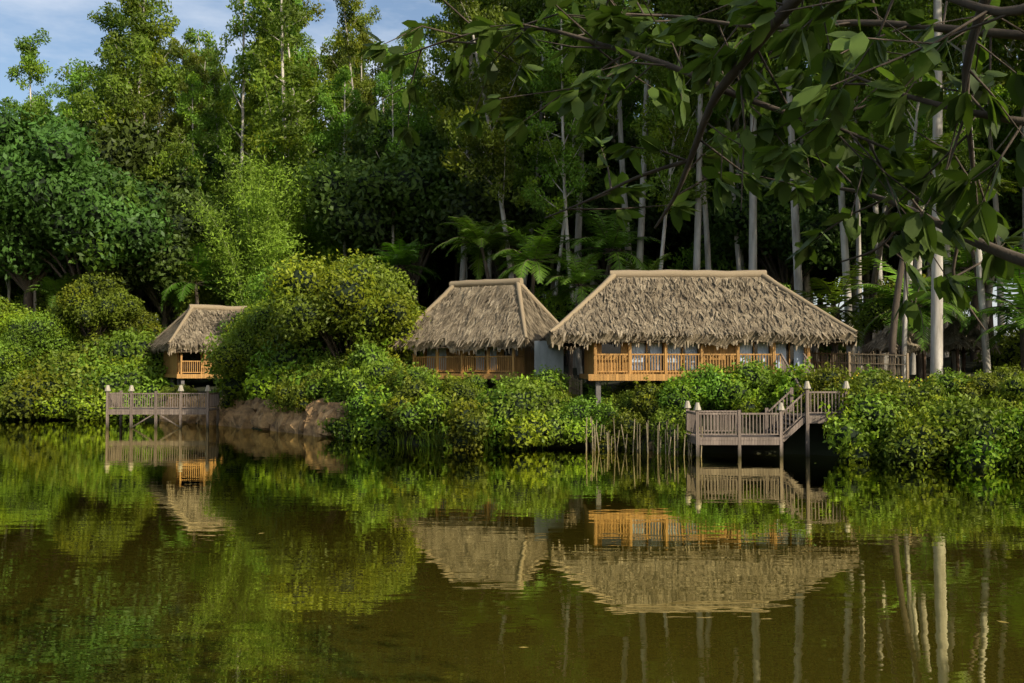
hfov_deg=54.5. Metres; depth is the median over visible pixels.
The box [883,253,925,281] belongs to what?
tree
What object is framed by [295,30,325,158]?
forest tree
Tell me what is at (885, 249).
forest tree
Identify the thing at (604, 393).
shore bush
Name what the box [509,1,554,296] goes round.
forest tree
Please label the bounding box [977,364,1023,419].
shore bush
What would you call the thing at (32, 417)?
shore bush
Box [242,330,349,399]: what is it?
bush
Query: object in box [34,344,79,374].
shore bush
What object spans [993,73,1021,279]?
forest tree
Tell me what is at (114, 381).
shore bush
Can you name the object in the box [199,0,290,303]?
forest tree
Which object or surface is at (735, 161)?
forest tree
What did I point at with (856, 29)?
forest tree
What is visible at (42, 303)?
tree
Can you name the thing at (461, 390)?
shore bush
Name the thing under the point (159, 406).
shore bush
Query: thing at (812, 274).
palm
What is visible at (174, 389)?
shore bush
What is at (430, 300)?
tree
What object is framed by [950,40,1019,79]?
forest tree
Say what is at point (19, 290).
tree
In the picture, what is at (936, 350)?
forest tree
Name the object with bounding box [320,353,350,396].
shore bush
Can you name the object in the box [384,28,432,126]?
forest tree
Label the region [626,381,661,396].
shore bush
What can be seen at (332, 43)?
forest tree
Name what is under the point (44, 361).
shore bush
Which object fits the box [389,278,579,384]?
hut
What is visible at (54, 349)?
shore bush
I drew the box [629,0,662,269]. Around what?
forest tree
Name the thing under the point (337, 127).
forest tree
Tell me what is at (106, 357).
shore bush
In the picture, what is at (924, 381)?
shore bush
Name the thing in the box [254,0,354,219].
forest tree
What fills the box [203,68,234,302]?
forest tree
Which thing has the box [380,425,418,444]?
shore reed
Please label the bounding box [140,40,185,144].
forest tree
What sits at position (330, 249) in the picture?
bamboo tree
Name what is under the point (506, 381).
shore bush
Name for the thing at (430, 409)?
shore bush
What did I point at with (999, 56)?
forest tree
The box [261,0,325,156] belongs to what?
forest tree
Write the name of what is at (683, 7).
forest tree
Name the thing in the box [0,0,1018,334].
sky
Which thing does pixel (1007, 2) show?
forest tree
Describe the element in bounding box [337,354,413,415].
shore bush
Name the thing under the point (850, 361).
fence
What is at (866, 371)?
shore bush
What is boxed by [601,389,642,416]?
shore bush
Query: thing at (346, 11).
forest tree
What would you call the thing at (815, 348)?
forest tree
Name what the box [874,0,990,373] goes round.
forest tree
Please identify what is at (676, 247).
tree
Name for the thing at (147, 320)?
tree
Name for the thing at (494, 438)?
shore bush
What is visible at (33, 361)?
shore bush
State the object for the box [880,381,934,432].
shore bush
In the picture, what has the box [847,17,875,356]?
forest tree
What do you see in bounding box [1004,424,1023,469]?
shore bush
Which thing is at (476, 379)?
shore bush
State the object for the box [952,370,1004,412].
shore bush
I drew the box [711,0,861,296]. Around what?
forest tree
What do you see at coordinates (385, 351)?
shore bush
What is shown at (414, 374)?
shore bush
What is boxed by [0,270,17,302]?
forest tree
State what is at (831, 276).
tree
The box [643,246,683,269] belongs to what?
tree
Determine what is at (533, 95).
forest tree
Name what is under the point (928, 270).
forest tree
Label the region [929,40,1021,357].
forest tree
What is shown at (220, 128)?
tree
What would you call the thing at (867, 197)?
tree
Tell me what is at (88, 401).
shore bush
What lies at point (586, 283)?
forest tree
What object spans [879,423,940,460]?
shore bush
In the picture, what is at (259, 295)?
broad tree left hut
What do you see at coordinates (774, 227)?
tree
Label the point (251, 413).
bank rocks
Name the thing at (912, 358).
forest tree
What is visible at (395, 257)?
palm
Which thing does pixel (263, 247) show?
bamboo tree
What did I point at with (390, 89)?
forest tree
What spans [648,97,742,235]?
forest tree
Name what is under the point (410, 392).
shore bush
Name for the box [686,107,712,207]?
forest tree
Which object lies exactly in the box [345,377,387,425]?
shore bush
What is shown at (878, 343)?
shelter
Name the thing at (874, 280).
palm
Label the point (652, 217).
tree
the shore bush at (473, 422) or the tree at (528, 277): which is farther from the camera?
the tree at (528, 277)
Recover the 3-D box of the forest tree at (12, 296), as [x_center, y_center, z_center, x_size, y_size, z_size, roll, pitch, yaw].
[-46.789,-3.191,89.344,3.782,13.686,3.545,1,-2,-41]
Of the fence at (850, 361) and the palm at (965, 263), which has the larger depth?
the palm at (965, 263)
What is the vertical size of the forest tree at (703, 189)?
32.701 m
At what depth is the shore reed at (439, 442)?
44.85 m
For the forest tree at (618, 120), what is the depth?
67.46 m
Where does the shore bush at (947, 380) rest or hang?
on the terrain
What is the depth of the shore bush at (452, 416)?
44.47 m
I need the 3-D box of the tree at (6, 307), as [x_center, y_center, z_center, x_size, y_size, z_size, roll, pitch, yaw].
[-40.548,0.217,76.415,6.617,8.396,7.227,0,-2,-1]
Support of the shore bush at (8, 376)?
on the terrain
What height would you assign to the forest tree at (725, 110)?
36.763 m
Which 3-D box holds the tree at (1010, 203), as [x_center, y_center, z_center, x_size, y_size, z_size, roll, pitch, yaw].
[32.016,-6.734,68.881,13.915,17.594,13.618,0,-2,10]
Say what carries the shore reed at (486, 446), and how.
on the terrain
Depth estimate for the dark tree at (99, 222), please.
75.63 m
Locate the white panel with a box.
[534,341,563,375]
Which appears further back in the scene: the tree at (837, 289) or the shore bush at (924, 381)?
the tree at (837, 289)
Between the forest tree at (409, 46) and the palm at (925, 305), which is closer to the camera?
the palm at (925, 305)
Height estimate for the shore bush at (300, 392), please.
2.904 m
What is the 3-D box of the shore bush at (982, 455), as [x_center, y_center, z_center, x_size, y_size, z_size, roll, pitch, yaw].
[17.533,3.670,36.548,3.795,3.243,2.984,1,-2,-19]
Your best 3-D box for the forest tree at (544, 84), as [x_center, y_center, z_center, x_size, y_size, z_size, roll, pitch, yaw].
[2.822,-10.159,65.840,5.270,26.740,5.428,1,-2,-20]
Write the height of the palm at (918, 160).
12.710 m
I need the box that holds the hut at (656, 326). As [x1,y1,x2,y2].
[543,270,862,406]
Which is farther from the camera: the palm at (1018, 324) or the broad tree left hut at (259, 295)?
the broad tree left hut at (259, 295)
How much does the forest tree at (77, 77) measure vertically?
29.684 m
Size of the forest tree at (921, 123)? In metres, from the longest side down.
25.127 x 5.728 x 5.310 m
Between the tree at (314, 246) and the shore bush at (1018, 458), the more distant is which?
the tree at (314, 246)
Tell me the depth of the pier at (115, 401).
60.34 m
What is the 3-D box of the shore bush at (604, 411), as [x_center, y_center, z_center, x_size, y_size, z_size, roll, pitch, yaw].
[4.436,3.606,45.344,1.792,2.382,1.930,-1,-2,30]
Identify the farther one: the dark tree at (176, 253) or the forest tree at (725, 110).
the dark tree at (176, 253)
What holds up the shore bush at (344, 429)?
on the terrain
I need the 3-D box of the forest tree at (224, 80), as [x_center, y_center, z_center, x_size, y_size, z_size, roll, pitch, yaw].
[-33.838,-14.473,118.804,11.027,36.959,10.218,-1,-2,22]
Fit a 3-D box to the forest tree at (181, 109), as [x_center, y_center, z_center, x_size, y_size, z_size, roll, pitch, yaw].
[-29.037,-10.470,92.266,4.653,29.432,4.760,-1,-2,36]
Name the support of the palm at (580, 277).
on the terrain
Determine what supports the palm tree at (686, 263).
on the terrain
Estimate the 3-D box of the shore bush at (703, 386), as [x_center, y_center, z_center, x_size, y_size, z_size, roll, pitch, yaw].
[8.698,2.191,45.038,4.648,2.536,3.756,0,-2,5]
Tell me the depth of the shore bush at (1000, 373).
40.52 m
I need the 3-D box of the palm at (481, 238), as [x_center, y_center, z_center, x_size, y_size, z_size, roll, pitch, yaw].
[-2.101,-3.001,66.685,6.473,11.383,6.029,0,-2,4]
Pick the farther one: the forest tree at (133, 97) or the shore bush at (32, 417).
the forest tree at (133, 97)
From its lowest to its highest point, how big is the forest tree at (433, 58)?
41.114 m
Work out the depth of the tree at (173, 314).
118.30 m
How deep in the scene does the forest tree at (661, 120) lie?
61.72 m
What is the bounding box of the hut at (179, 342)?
[147,304,249,386]
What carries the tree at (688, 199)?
on the terrain
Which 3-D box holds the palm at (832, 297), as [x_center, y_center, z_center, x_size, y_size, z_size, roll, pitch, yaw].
[17.302,-0.966,53.513,6.030,6.992,6.260,1,-2,-37]
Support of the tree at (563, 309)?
on the terrain
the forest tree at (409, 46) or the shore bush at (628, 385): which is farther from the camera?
the forest tree at (409, 46)
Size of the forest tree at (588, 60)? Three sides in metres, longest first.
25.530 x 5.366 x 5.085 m
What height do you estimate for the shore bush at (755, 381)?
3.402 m
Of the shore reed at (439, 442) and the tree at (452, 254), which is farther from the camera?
the tree at (452, 254)
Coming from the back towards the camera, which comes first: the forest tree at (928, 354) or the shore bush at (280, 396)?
the forest tree at (928, 354)
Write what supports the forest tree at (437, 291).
on the terrain
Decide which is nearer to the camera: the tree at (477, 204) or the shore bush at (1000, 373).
the shore bush at (1000, 373)
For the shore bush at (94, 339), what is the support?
on the terrain
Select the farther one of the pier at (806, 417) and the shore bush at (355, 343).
the shore bush at (355, 343)
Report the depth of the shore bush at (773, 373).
45.61 m
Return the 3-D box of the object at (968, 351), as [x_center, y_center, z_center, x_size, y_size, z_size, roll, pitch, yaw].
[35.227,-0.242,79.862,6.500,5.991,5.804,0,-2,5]
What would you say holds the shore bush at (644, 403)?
on the terrain
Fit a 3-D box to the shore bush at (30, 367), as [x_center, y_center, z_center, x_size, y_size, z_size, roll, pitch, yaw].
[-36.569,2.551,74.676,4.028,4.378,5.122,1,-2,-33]
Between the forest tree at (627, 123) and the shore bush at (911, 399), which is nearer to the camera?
the shore bush at (911, 399)
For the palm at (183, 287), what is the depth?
80.00 m
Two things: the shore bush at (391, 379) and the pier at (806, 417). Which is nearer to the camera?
the pier at (806, 417)
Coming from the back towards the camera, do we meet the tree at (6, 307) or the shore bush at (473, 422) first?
the tree at (6, 307)
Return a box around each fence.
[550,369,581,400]
[810,350,908,387]
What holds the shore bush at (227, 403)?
on the terrain
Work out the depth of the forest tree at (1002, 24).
51.71 m
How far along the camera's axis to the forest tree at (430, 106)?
90.33 m
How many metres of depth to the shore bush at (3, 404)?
70.67 m
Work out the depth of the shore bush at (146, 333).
77.14 m
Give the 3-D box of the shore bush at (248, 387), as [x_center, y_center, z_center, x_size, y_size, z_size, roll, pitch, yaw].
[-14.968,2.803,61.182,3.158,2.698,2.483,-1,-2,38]
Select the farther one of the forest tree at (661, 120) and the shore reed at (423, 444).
the forest tree at (661, 120)
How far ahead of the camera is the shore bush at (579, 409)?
44.82 m
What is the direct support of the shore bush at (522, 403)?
on the terrain
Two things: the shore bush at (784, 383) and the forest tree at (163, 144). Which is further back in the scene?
the forest tree at (163, 144)
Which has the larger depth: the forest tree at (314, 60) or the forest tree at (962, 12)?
the forest tree at (314, 60)
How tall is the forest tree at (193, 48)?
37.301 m
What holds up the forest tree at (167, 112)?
on the terrain
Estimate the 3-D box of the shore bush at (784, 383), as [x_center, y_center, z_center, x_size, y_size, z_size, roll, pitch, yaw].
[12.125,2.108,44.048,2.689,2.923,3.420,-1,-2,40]
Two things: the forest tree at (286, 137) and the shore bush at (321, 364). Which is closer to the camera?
the shore bush at (321, 364)
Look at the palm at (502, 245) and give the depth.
69.97 m
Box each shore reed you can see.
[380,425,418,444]
[415,421,437,446]
[418,418,449,447]
[476,439,506,448]
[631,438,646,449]
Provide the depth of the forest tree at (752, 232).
60.99 m
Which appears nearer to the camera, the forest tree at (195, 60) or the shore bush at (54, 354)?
the shore bush at (54, 354)
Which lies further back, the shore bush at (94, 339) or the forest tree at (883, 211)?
the shore bush at (94, 339)
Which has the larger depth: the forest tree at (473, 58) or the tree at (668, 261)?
the tree at (668, 261)
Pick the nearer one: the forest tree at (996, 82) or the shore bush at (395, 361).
the shore bush at (395, 361)
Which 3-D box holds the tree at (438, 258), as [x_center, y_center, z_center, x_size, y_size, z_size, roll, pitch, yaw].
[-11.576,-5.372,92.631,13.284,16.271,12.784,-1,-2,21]
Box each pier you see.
[105,385,218,427]
[684,353,849,456]
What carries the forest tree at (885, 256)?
on the terrain
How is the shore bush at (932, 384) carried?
on the terrain
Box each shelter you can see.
[857,324,929,380]
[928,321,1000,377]
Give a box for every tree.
[0,28,87,313]
[0,99,141,314]
[0,156,175,333]
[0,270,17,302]
[0,284,45,302]
[0,296,32,321]
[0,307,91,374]
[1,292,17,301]
[3,291,100,331]
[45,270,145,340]
[50,100,74,295]
[54,7,153,135]
[55,57,101,124]
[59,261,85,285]
[65,111,220,286]
[67,0,197,297]
[84,0,206,307]
[85,186,238,330]
[99,309,163,339]
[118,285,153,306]
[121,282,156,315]
[125,32,165,125]
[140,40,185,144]
[143,84,165,312]
[146,217,244,379]
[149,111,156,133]
[155,37,197,146]
[161,146,253,279]
[163,45,228,317]
[168,25,237,304]
[168,47,223,154]
[172,71,225,208]
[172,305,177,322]
[177,147,349,305]
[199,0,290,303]
[199,122,249,297]
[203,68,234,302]
[213,0,345,263]
[215,60,245,125]
[219,71,235,291]
[220,32,291,236]
[236,0,318,165]
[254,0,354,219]
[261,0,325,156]
[270,28,333,224]
[278,212,388,277]
[291,105,486,354]
[294,230,353,264]
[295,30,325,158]
[303,65,367,256]
[314,34,355,161]
[314,41,370,157]
[318,0,375,168]
[343,5,388,137]
[347,240,453,287]
[351,0,1023,331]
[363,43,412,129]
[364,52,431,268]
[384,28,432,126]
[386,118,594,278]
[391,33,429,115]
[399,236,438,294]
[407,247,485,308]
[409,0,528,280]
[412,1,476,280]
[420,1,534,115]
[422,103,442,299]
[423,276,484,307]
[425,0,529,278]
[427,0,542,277]
[437,244,581,278]
[444,73,479,279]
[446,0,510,96]
[468,0,633,285]
[468,251,564,290]
[476,0,540,128]
[499,4,656,367]
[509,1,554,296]
[518,7,602,374]
[519,127,710,284]
[528,285,575,321]
[530,26,609,295]
[534,8,638,291]
[553,0,670,269]
[557,136,688,268]
[573,0,670,263]
[573,0,716,269]
[580,1,637,361]
[624,0,656,269]
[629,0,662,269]
[631,0,768,269]
[634,0,710,269]
[634,244,681,259]
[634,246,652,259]
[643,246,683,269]
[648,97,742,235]
[649,116,764,242]
[658,0,780,269]
[664,9,748,270]
[667,0,787,269]
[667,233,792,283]
[672,137,872,277]
[686,0,782,269]
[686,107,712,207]
[701,164,874,289]
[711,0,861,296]
[731,51,780,125]
[734,75,914,310]
[757,2,851,363]
[758,20,817,361]
[795,1,912,316]
[798,0,886,372]
[802,27,943,260]
[803,1,907,369]
[805,0,897,371]
[809,236,897,358]
[822,119,892,355]
[828,273,883,314]
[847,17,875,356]
[852,292,930,334]
[854,1,988,372]
[857,36,910,339]
[860,0,978,381]
[863,189,889,325]
[873,1,981,374]
[874,0,990,372]
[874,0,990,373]
[876,273,962,322]
[877,120,1021,361]
[879,72,965,360]
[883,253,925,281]
[914,59,958,356]
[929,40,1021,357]
[930,0,942,378]
[943,4,962,356]
[943,33,1020,352]
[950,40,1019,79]
[959,0,1023,83]
[960,85,1019,162]
[972,0,1023,19]
[974,0,1023,273]
[984,282,994,352]
[986,0,1023,84]
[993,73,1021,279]
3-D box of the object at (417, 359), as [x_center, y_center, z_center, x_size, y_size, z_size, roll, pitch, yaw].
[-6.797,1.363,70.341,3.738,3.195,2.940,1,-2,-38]
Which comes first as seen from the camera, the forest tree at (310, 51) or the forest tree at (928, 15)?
the forest tree at (928, 15)
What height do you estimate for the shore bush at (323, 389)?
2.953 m
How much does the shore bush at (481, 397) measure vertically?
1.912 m
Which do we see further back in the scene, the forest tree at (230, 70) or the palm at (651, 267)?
the forest tree at (230, 70)
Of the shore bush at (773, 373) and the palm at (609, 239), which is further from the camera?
the palm at (609, 239)
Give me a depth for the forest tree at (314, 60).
94.92 m
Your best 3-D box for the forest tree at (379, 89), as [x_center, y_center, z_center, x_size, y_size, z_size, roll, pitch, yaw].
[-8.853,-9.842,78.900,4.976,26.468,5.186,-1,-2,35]
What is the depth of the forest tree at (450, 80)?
81.62 m
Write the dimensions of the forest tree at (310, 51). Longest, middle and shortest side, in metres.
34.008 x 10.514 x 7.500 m
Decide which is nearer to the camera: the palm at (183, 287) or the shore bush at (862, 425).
the shore bush at (862, 425)
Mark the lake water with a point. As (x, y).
(144, 551)
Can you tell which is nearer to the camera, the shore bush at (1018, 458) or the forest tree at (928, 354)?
the shore bush at (1018, 458)
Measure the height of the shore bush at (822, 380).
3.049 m
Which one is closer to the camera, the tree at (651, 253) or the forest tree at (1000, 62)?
the forest tree at (1000, 62)
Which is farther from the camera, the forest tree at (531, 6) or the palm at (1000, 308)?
the forest tree at (531, 6)
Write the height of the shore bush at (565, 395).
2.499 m
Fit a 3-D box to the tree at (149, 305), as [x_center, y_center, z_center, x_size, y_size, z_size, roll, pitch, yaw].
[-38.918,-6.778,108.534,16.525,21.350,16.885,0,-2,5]
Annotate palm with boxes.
[25,273,84,311]
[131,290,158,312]
[149,242,239,379]
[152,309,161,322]
[368,239,441,295]
[431,215,526,279]
[460,219,554,277]
[484,214,583,303]
[529,273,567,364]
[538,248,608,376]
[541,252,583,365]
[553,203,668,295]
[620,253,672,269]
[792,254,887,373]
[802,262,829,299]
[843,131,964,369]
[847,256,989,379]
[863,130,1001,380]
[888,160,1023,361]
[918,227,1014,372]
[960,247,1023,370]
[974,274,1023,349]
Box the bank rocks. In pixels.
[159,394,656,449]
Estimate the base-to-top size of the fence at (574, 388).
2.590 m
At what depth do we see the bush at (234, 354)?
59.90 m
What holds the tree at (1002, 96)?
on the terrain
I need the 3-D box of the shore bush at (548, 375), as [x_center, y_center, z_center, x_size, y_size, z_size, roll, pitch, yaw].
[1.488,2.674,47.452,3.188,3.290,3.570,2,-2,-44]
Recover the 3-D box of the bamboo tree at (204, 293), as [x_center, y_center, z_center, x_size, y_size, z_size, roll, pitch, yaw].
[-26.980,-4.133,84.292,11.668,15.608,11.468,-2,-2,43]
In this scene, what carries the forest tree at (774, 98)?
on the terrain
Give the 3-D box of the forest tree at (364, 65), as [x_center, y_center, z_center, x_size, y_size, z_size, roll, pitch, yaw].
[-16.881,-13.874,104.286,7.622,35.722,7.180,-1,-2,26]
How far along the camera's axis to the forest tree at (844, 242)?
55.76 m
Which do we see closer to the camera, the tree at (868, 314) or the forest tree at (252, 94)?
the tree at (868, 314)
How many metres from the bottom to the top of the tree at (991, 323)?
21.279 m
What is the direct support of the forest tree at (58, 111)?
on the terrain
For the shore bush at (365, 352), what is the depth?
52.83 m
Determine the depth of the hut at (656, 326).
46.59 m
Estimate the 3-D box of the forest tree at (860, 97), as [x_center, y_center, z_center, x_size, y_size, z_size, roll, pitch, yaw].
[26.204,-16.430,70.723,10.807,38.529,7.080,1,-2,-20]
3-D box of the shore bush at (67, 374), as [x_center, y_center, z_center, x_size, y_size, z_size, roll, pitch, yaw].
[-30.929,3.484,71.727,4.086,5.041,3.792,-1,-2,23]
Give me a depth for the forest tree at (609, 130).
78.56 m
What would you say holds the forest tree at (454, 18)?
on the terrain
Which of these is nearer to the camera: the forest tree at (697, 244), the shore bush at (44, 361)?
the forest tree at (697, 244)
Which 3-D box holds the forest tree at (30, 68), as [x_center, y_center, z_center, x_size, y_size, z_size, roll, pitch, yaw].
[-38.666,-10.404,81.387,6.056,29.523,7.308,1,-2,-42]
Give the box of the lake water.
[0,419,1023,682]
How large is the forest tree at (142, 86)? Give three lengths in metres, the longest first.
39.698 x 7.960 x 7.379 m
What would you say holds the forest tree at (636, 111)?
on the terrain
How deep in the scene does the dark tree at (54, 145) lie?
76.57 m
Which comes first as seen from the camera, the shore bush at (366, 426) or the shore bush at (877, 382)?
the shore bush at (877, 382)
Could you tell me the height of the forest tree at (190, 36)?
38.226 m
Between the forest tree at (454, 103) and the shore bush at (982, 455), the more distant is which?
the forest tree at (454, 103)
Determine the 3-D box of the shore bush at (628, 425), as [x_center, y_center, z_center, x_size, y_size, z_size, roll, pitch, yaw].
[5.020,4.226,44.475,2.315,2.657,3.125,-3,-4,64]
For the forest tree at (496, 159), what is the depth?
67.93 m
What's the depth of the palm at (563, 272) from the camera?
81.37 m
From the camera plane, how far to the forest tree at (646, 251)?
94.62 m
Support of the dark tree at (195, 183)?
on the terrain
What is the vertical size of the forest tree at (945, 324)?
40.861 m
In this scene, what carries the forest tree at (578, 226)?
on the terrain
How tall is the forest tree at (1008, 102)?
29.629 m
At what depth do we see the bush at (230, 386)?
61.78 m
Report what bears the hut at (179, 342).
on the terrain
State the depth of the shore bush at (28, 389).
69.71 m
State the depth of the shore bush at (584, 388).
49.15 m
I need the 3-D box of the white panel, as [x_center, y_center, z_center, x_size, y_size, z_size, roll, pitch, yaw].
[1.900,2.509,50.949,1.500,5.100,0.200,0,-2,10]
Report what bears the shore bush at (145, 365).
on the terrain
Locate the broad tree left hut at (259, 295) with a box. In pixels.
[216,262,331,340]
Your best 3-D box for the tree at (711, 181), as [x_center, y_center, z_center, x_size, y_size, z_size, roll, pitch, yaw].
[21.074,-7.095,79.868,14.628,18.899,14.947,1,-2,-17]
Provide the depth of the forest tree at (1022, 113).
57.27 m
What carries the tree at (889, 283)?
on the terrain
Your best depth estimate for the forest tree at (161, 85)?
88.02 m
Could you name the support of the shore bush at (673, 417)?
on the terrain
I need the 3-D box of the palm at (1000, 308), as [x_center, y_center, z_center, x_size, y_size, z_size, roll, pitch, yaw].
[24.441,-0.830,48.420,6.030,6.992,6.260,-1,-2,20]
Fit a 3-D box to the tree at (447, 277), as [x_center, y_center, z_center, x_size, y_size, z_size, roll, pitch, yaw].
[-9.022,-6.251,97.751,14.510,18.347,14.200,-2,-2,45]
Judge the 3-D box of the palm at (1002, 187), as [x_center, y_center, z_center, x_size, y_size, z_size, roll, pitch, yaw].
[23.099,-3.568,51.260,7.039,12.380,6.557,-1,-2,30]
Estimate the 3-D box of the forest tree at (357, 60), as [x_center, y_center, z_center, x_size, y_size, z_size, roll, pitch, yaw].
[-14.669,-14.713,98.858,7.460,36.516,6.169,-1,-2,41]
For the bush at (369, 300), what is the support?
on the terrain
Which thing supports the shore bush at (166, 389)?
on the terrain
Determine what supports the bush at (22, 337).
on the terrain
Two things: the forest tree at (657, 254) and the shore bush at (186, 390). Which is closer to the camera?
the shore bush at (186, 390)
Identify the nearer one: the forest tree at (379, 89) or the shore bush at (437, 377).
the shore bush at (437, 377)
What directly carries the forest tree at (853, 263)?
on the terrain
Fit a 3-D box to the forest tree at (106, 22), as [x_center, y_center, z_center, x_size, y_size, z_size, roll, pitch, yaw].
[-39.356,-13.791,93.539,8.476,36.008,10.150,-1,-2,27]
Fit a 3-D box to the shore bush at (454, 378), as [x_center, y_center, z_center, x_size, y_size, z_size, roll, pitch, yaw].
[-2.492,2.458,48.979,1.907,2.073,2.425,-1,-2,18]
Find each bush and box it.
[0,352,104,418]
[0,365,29,412]
[0,384,18,415]
[2,359,41,375]
[8,350,47,390]
[14,400,50,419]
[30,356,131,418]
[33,350,52,376]
[34,333,81,360]
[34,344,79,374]
[51,356,84,396]
[62,320,110,361]
[64,372,145,420]
[65,346,93,362]
[68,360,176,420]
[76,327,191,386]
[77,342,139,370]
[120,325,155,358]
[123,351,166,385]
[147,401,164,418]
[156,385,171,400]
[166,384,197,400]
[173,388,193,398]
[205,332,270,398]
[218,371,257,409]
[240,369,265,399]
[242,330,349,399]
[264,370,319,413]
[273,350,346,388]
[289,369,323,410]
[304,366,350,410]
[317,411,358,439]
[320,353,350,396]
[325,329,392,399]
[335,335,411,368]
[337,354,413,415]
[340,341,359,371]
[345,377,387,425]
[349,388,404,443]
[377,362,444,407]
[380,368,437,438]
[381,366,446,400]
[383,363,407,393]
[386,353,403,369]
[391,382,458,448]
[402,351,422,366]
[432,378,482,413]
[432,397,484,447]
[441,370,469,391]
[442,390,505,449]
[461,367,490,398]
[474,388,493,406]
[477,377,579,447]
[480,375,521,448]
[491,372,528,394]
[506,376,576,418]
[521,364,572,410]
[549,394,618,443]
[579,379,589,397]
[583,381,615,407]
[589,395,623,429]
[593,407,648,449]
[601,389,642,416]
[611,381,641,395]
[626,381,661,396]
[629,375,666,421]
[644,405,700,453]
[654,362,746,412]
[654,373,707,410]
[714,355,777,417]
[752,356,814,416]
[763,366,780,387]
[793,361,857,412]
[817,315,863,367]
[818,387,909,462]
[822,366,914,418]
[856,363,876,379]
[877,392,1023,465]
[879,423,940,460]
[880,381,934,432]
[906,372,955,412]
[914,366,971,406]
[920,369,938,385]
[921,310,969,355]
[937,401,1023,469]
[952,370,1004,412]
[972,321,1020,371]
[973,364,1023,391]
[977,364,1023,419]
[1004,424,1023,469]
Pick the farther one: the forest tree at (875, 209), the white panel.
the forest tree at (875, 209)
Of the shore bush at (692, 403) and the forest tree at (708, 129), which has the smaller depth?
the shore bush at (692, 403)
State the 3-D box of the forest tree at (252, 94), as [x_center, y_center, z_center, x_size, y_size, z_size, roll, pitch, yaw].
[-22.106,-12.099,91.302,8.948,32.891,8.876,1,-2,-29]
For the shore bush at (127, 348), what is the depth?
73.27 m
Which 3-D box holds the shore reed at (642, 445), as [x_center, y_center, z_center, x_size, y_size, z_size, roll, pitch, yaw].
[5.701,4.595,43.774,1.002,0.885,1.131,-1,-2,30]
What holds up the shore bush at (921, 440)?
on the terrain
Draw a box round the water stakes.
[584,416,702,456]
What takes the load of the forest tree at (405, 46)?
on the terrain
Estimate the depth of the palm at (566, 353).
88.69 m
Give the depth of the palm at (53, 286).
77.73 m
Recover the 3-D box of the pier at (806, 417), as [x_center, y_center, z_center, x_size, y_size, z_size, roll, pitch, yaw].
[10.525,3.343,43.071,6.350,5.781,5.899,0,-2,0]
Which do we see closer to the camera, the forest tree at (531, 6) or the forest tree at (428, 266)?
the forest tree at (531, 6)
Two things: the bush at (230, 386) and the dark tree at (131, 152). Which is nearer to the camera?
the bush at (230, 386)
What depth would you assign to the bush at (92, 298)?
74.72 m
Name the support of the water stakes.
on the terrain
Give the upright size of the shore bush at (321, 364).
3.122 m
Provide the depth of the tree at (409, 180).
76.88 m
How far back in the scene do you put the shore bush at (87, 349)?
73.36 m
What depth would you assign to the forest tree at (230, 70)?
124.14 m
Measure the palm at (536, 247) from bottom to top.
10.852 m
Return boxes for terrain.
[3,337,1020,462]
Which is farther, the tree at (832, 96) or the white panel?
the white panel

